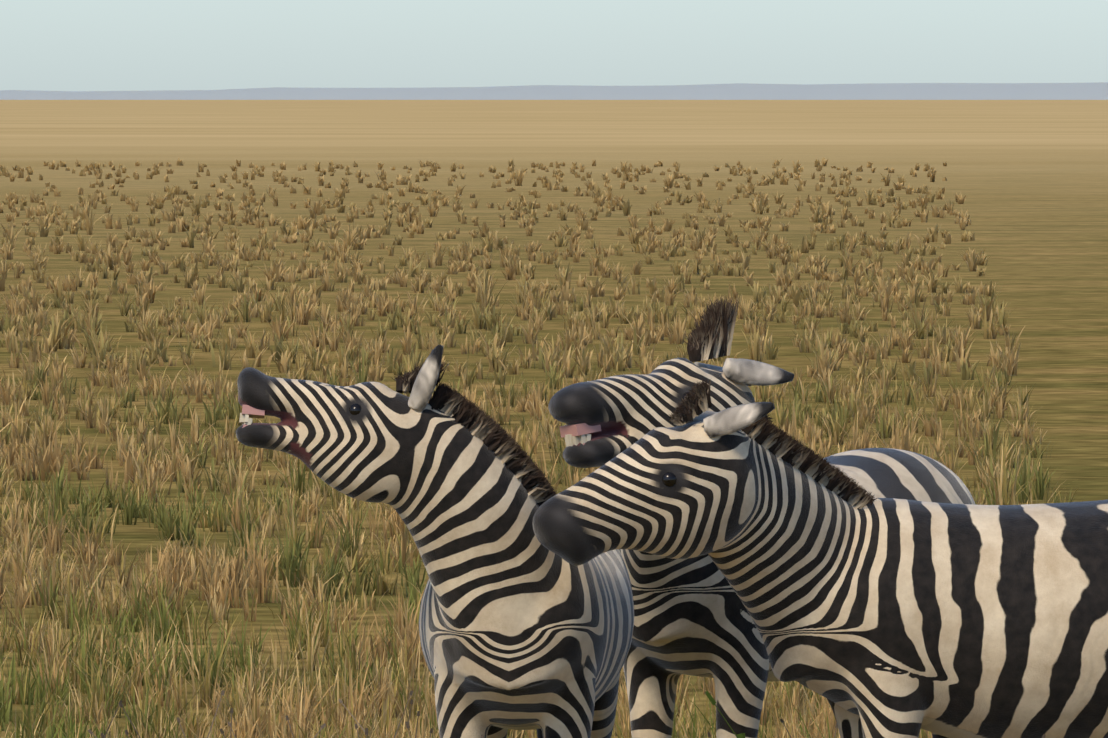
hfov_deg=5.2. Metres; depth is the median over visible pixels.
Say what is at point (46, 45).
sky
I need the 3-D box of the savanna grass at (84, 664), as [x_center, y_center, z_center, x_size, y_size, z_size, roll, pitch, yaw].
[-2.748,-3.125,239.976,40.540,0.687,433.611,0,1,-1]
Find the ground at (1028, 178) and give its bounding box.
[0,100,1107,737]
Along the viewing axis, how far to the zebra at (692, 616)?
38.39 m
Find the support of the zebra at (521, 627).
on the ground at (1028, 178)
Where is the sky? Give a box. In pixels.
[0,0,1107,90]
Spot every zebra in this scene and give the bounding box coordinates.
[235,345,633,737]
[533,379,1107,737]
[548,295,975,737]
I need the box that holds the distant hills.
[0,82,1107,99]
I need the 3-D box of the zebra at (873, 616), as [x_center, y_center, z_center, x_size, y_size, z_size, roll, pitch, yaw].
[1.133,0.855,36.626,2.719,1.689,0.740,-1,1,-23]
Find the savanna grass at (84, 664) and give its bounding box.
[0,158,1088,737]
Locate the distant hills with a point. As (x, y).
(972, 91)

